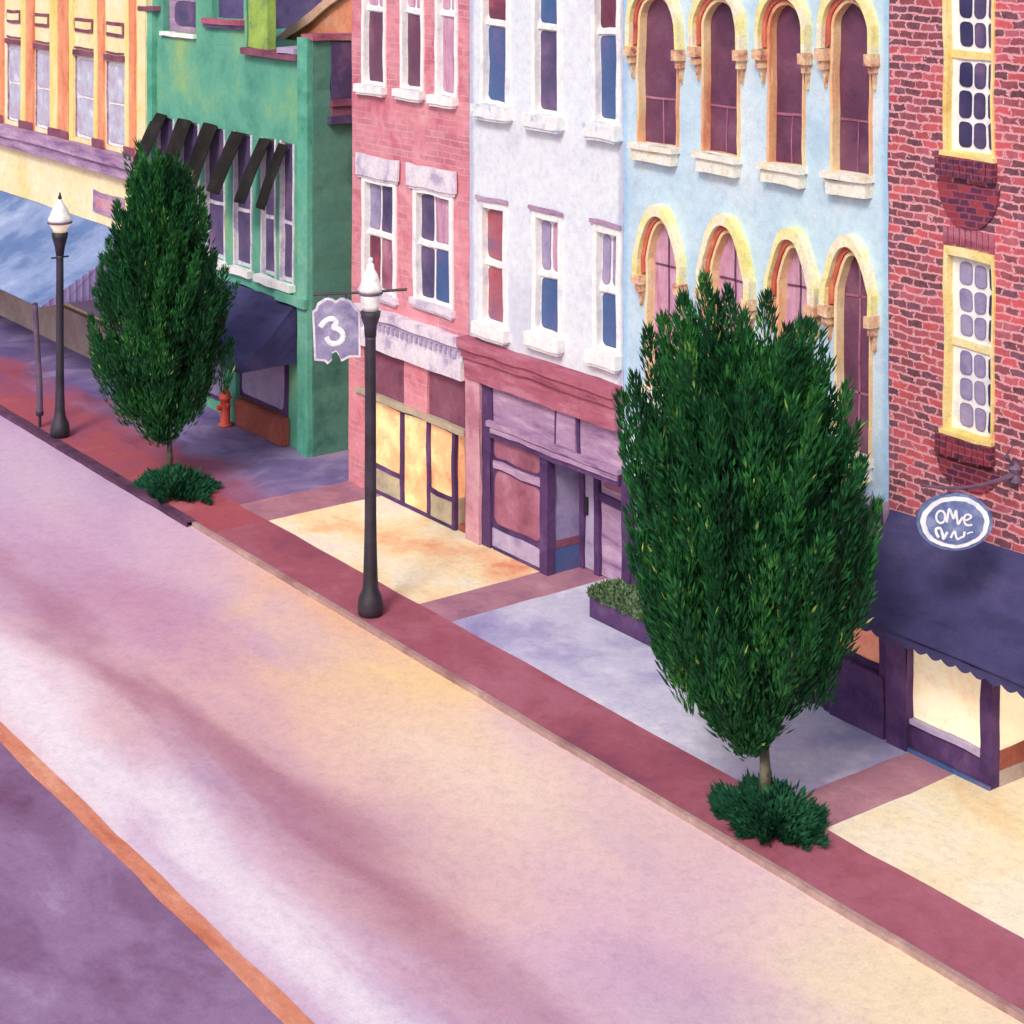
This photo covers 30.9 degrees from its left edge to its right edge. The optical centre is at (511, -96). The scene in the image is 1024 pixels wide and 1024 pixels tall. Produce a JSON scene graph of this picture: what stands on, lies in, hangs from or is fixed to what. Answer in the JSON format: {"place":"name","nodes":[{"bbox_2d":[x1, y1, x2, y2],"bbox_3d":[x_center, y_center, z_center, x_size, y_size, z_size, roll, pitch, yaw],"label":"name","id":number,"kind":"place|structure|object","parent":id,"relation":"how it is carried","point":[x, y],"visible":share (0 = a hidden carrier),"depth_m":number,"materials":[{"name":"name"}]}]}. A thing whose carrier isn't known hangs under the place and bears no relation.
{"place":"outdoors","nodes":[
{"label":"outdoors","id":0,"kind":"place"},
{"bbox_2d":[0,0,151,375],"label":"yellow building","id":1,"kind":"structure","parent":0,"point":[73,98],"depth_m":47.86,"materials":[{"name":"beige paint"}]},
{"bbox_2d":[5,35,20,120],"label":"window","id":2,"kind":"structure","parent":1,"relation":"in","point":[15,51],"depth_m":51.58,"materials":[{"name":"white paint"}]},
{"bbox_2d":[33,40,49,128],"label":"window","id":3,"kind":"structure","parent":1,"relation":"in","point":[43,70],"depth_m":49.94,"materials":[{"name":"glass"}]},
{"bbox_2d":[72,46,93,139],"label":"window","id":4,"kind":"structure","parent":1,"relation":"in","point":[85,65],"depth_m":47.71,"materials":[{"name":"glass"}]},
{"bbox_2d":[69,300,115,317],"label":"shop window","id":5,"kind":"structure","parent":1,"relation":"in","point":[87,306],"depth_m":47.35,"materials":[{"name":"purple glass"}]},
{"bbox_2d":[103,51,124,146],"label":"window","id":6,"kind":"structure","parent":1,"relation":"in","point":[116,69],"depth_m":46.18,"materials":[{"name":"glass"}]},
{"bbox_2d":[0,373,267,531],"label":"brick band","id":7,"kind":"object","parent":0,"point":[124,459],"visible":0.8,"depth_m":38.94,"materials":[{"name":"red brick"}]},
{"bbox_2d":[32,302,43,427],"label":"thin pole","id":8,"kind":"object","parent":7,"relation":"on","point":[39,398],"visible":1,"depth_m":40.84,"materials":[{"name":"purple metal"}]},
{"bbox_2d":[47,192,72,438],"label":"street lamp","id":9,"kind":"object","parent":7,"relation":"on","point":[60,221],"visible":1,"depth_m":40.01,"materials":[{"name":"metal"}]},
{"bbox_2d":[86,138,240,467],"bbox_3d":[-6.897,8.062,36.693,3.003,6.878,3.035,0,0,-36],"label":"street tree","id":10,"kind":"object","parent":7,"relation":"on","point":[148,289],"visible":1,"depth_m":36.14,"materials":[{"name":"green plant"}]},
{"bbox_2d":[131,462,223,504],"bbox_3d":[-6.492,11.243,36.371,1.604,0.536,2.468,0,0,-36],"label":"shrub","id":11,"kind":"object","parent":7,"relation":"on","point":[177,481],"visible":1,"depth_m":36.14,"materials":[{"name":"green plant"}]},
{"bbox_2d":[0,315,348,504],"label":"pavement","id":12,"kind":"structure","parent":0,"point":[244,465],"depth_m":39.67,"materials":[{"name":"purple concrete"}]},
{"bbox_2d":[216,385,232,427],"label":"hydrant","id":13,"kind":"object","parent":12,"relation":"on","point":[224,407],"visible":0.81,"depth_m":40.84,"materials":[{"name":"red metal"}]},
{"bbox_2d":[127,0,351,456],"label":"green building","id":14,"kind":"structure","parent":12,"relation":"on","point":[249,115],"depth_m":39.89,"materials":[{"name":"paint"}]},
{"bbox_2d":[134,112,173,163],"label":"window","id":15,"kind":"structure","parent":14,"relation":"in","point":[161,127],"depth_m":44.33,"materials":[{"name":"black glass"}]},
{"bbox_2d":[159,0,196,38],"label":"upper window","id":16,"kind":"structure","parent":14,"relation":"in","point":[182,12],"depth_m":43.80,"materials":[{"name":"purple wood"}]},
{"bbox_2d":[165,118,198,225],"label":"window","id":17,"kind":"structure","parent":14,"relation":"in","point":[184,135],"depth_m":43.31,"materials":[{"name":"black glass"}]},
{"bbox_2d":[178,347,224,400],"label":"shop window","id":18,"kind":"structure","parent":14,"relation":"in","point":[215,390],"depth_m":41.99,"materials":[{"name":"purple glass"}]},
{"bbox_2d":[188,122,226,270],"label":"window","id":19,"kind":"structure","parent":14,"relation":"in","point":[209,145],"depth_m":42.25,"materials":[{"name":"black glass"}]},
{"bbox_2d":[201,0,244,29],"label":"upper window","id":20,"kind":"structure","parent":14,"relation":"in","point":[234,9],"depth_m":41.80,"materials":[{"name":"purple glass"}]},
{"bbox_2d":[207,131,253,278],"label":"window","id":21,"kind":"structure","parent":14,"relation":"in","point":[237,149],"depth_m":41.17,"materials":[{"name":"black glass"}]},
{"bbox_2d":[234,137,276,287],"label":"window","id":22,"kind":"structure","parent":14,"relation":"in","point":[263,152],"depth_m":40.22,"materials":[{"name":"black glass"}]},
{"bbox_2d":[240,364,288,416],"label":"shop window","id":23,"kind":"structure","parent":14,"relation":"in","point":[269,387],"depth_m":40.00,"materials":[{"name":"purple glass"}]},
{"bbox_2d":[256,140,295,292],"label":"window","id":24,"kind":"structure","parent":14,"relation":"in","point":[282,160],"depth_m":39.57,"materials":[{"name":"white glass"}]},
{"bbox_2d":[327,42,351,123],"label":"side window","id":25,"kind":"structure","parent":14,"relation":"in","point":[341,52],"depth_m":38.94,"materials":[{"name":"purple glass"}]},
{"bbox_2d":[240,481,380,520],"bbox_3d":[-3.014,11.504,36.482,4.720,0.001,1.179,0,0,-36],"label":"paving band","id":26,"kind":"object","parent":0,"point":[277,507],"visible":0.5,"depth_m":35.81,"materials":[{"name":"concrete"}]},
{"bbox_2d":[269,496,538,603],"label":"pavement","id":27,"kind":"structure","parent":0,"point":[421,559],"depth_m":33.09,"materials":[{"name":"beige concrete"}]},
{"bbox_2d":[348,0,469,532],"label":"pink building","id":28,"kind":"structure","parent":27,"relation":"on","point":[410,142],"depth_m":35.17,"materials":[{"name":"paint"}]},
{"bbox_2d":[353,0,386,96],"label":"window","id":29,"kind":"structure","parent":28,"relation":"in","point":[374,12],"depth_m":36.50,"materials":[{"name":"white paint"}]},
{"bbox_2d":[355,152,399,306],"bbox_3d":[-2.562,6.324,36.221,0.260,2.834,1.554,0,0,-36],"label":"window","id":30,"kind":"structure","parent":28,"relation":"in","point":[379,176],"depth_m":36.27,"materials":[{"name":"white paint"}]},
{"bbox_2d":[392,0,424,102],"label":"window","id":31,"kind":"structure","parent":28,"relation":"in","point":[411,26],"depth_m":35.39,"materials":[{"name":"white paint"}]},
{"bbox_2d":[406,162,456,320],"bbox_3d":[-1.447,6.272,34.700,0.260,2.747,1.660,0,0,-36],"label":"window","id":32,"kind":"structure","parent":28,"relation":"in","point":[434,190],"depth_m":34.78,"materials":[{"name":"white paint"}]},
{"bbox_2d":[426,0,457,108],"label":"window","id":33,"kind":"structure","parent":28,"relation":"in","point":[446,11],"depth_m":34.46,"materials":[{"name":"white paint"}]},
{"bbox_2d":[456,0,623,578],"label":"white building","id":34,"kind":"structure","parent":27,"relation":"on","point":[540,345],"depth_m":32.00,"materials":[{"name":"paint"}]},
{"bbox_2d":[471,194,510,344],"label":"window","id":35,"kind":"structure","parent":34,"relation":"in","point":[492,217],"depth_m":33.23,"materials":[{"name":"white paint"}]},
{"bbox_2d":[470,0,513,122],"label":"window","id":36,"kind":"structure","parent":34,"relation":"in","point":[494,85],"depth_m":33.18,"materials":[{"name":"white paint"}]},
{"bbox_2d":[521,0,564,133],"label":"window","id":37,"kind":"structure","parent":34,"relation":"in","point":[546,15],"depth_m":31.97,"materials":[{"name":"white paint"}]},
{"bbox_2d":[523,205,564,356],"bbox_3d":[0.614,6.435,31.838,0.320,2.460,0.985,0,0,-36],"label":"window","id":38,"kind":"structure","parent":34,"relation":"in","point":[546,229],"depth_m":31.95,"materials":[{"name":"white paint"}]},
{"bbox_2d":[585,474,593,570],"bbox_3d":[1.380,10.435,32.045,0.060,2.089,0.335,0,0,-36],"label":"door","id":39,"kind":"structure","parent":34,"relation":"in","point":[589,535],"depth_m":32.05,"materials":[{"name":"purple paint"}]},
{"bbox_2d":[581,0,622,144],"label":"window","id":40,"kind":"structure","parent":34,"relation":"in","point":[606,15],"depth_m":30.65,"materials":[{"name":"white paint"}]},
{"bbox_2d":[584,218,621,373],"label":"window","id":41,"kind":"structure","parent":34,"relation":"in","point":[606,236],"depth_m":30.63,"materials":[{"name":"white paint"}]},
{"bbox_2d":[0,416,1022,1023],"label":"road","id":42,"kind":"structure","parent":0,"point":[314,810],"depth_m":22.86,"materials":[{"name":"asphalt"}]},
{"bbox_2d":[0,405,196,526],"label":"kerb","id":43,"kind":"structure","parent":42,"relation":"on","point":[124,483],"depth_m":37.89,"materials":[{"name":"concrete"}]},
{"bbox_2d":[0,721,314,1023],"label":"line","id":44,"kind":"object","parent":42,"relation":"on","point":[282,1006],"visible":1,"depth_m":21.80,"materials":[{"name":"orange paint"}]},
{"bbox_2d":[192,521,1023,1023],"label":"kerb","id":45,"kind":"structure","parent":42,"relation":"on","point":[948,973],"depth_m":23.71,"materials":[{"name":"brown concrete"}]},
{"bbox_2d":[420,567,607,621],"bbox_3d":[0.626,11.504,31.517,4.720,0.001,0.970,0,0,-36],"label":"paving band","id":46,"kind":"object","parent":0,"point":[455,607],"visible":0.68,"depth_m":30.98,"materials":[{"name":"concrete"}]},
{"bbox_2d":[214,521,1023,1009],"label":"brick band","id":47,"kind":"object","parent":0,"point":[958,937],"visible":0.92,"depth_m":24.90,"materials":[{"name":"red brick"}]},
{"bbox_2d":[314,257,406,617],"bbox_3d":[-2.448,8.606,30.005,1.488,5.788,0.417,0,0,-12],"label":"street lamp","id":48,"kind":"object","parent":47,"relation":"on","point":[370,598],"visible":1,"depth_m":29.95,"materials":[{"name":"metal"}]},
{"bbox_2d":[312,294,360,363],"bbox_3d":[-2.843,6.866,30.030,0.785,1.151,0.074,0,0,0],"label":"hanging sign","id":49,"kind":"object","parent":48,"relation":"hanging from","point":[336,325],"visible":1,"depth_m":30.01,"materials":[{"name":"purple paint"}]},
{"bbox_2d":[611,268,884,800],"bbox_3d":[2.972,8.000,23.406,3.402,7.002,3.208,0,0,9],"label":"street tree","id":50,"kind":"object","parent":47,"relation":"on","point":[753,607],"visible":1,"depth_m":22.61,"materials":[{"name":"green plant"}]},
{"bbox_2d":[705,767,831,850],"bbox_3d":[3.272,11.217,23.224,1.512,0.587,1.922,0,0,-36],"label":"shrub","id":51,"kind":"object","parent":47,"relation":"on","point":[786,813],"visible":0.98,"depth_m":23.03,"materials":[{"name":"green plant"}]},
{"bbox_2d":[453,578,947,794],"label":"pavement","id":52,"kind":"structure","parent":0,"point":[564,638],"depth_m":27.12,"materials":[{"name":"grey concrete"}]},
{"bbox_2d":[586,577,655,645],"bbox_3d":[2.105,11.187,29.285,0.808,0.626,2.248,0,0,-36],"label":"planter box","id":53,"kind":"object","parent":52,"relation":"on","point":[614,604],"visible":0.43,"depth_m":29.50,"materials":[{"name":"purple paint"}]},
{"bbox_2d":[621,0,888,739],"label":"blue building","id":54,"kind":"structure","parent":52,"relation":"on","point":[755,147],"depth_m":27.40,"materials":[{"name":"paint"}]},
{"bbox_2d":[623,0,685,166],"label":"window","id":55,"kind":"structure","parent":54,"relation":"in","point":[665,44],"depth_m":29.61,"materials":[{"name":"purple glass"}]},
{"bbox_2d":[631,203,687,411],"bbox_3d":[2.393,6.373,29.403,0.390,3.263,1.168,0,0,-36],"label":"window","id":56,"kind":"structure","parent":54,"relation":"in","point":[670,259],"depth_m":29.53,"materials":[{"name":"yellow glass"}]},
{"bbox_2d":[687,0,747,177],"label":"window","id":57,"kind":"structure","parent":54,"relation":"in","point":[729,52],"depth_m":28.41,"materials":[{"name":"purple glass"}]},
{"bbox_2d":[694,213,756,340],"bbox_3d":[3.305,6.343,28.159,0.390,3.314,1.201,0,0,-36],"label":"window","id":58,"kind":"structure","parent":54,"relation":"in","point":[736,265],"depth_m":28.19,"materials":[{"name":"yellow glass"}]},
{"bbox_2d":[751,0,812,188],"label":"window","id":59,"kind":"structure","parent":54,"relation":"in","point":[794,24],"depth_m":27.28,"materials":[{"name":"purple glass"}]},
{"bbox_2d":[761,227,820,341],"bbox_3d":[4.133,6.344,27.030,0.390,3.294,1.074,0,0,-36],"label":"window","id":60,"kind":"structure","parent":54,"relation":"in","point":[803,278],"depth_m":27.11,"materials":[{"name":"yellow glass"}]},
{"bbox_2d":[814,0,879,198],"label":"window","id":61,"kind":"structure","parent":54,"relation":"in","point":[860,56],"depth_m":26.23,"materials":[{"name":"purple glass"}]},
{"bbox_2d":[817,233,879,482],"bbox_3d":[4.793,6.327,26.129,0.390,3.398,1.017,0,0,-36],"label":"window","id":62,"kind":"structure","parent":54,"relation":"in","point":[861,300],"depth_m":26.18,"materials":[{"name":"purple glass"}]},
{"bbox_2d":[800,734,975,827],"bbox_3d":[5.546,11.504,24.806,4.720,0.001,0.836,0,0,-36],"label":"paving band","id":63,"kind":"object","parent":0,"point":[869,788],"visible":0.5,"depth_m":24.23,"materials":[{"name":"concrete"}]},
{"bbox_2d":[826,774,1023,937],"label":"pavement","id":64,"kind":"structure","parent":0,"point":[957,838],"depth_m":22.80,"materials":[{"name":"beige concrete"}]},
{"bbox_2d":[857,0,1023,790],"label":"brick building","id":65,"kind":"structure","parent":64,"relation":"on","point":[948,625],"depth_m":24.55,"materials":[{"name":"red brick"}]},
{"bbox_2d":[916,484,992,550],"bbox_3d":[5.508,7.627,23.092,0.948,0.819,0.095,0,0,0],"label":"oval sign","id":66,"kind":"object","parent":65,"relation":"hanging from","point":[954,521],"visible":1,"depth_m":23.05,"materials":[{"name":"blue paint"}]},
{"bbox_2d":[934,225,995,466],"bbox_3d":[6.011,5.797,24.476,0.240,3.035,0.934,0,0,-36],"label":"window","id":67,"kind":"structure","parent":65,"relation":"in","point":[966,434],"depth_m":24.51,"materials":[{"name":"yellow paint"}]},
{"bbox_2d":[934,0,997,182],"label":"window","id":68,"kind":"structure","parent":65,"relation":"in","point":[968,26],"depth_m":24.52,"materials":[{"name":"yellow paint"}]},
{"label":"ground","id":69,"kind":"structure","parent":0,"visible":0},
{"bbox_2d":[275,0,322,28],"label":"building","id":70,"kind":"structure","parent":69,"relation":"on","point":[289,13],"depth_m":56.52,"materials":[{"name":"purple stone"}]}
]}

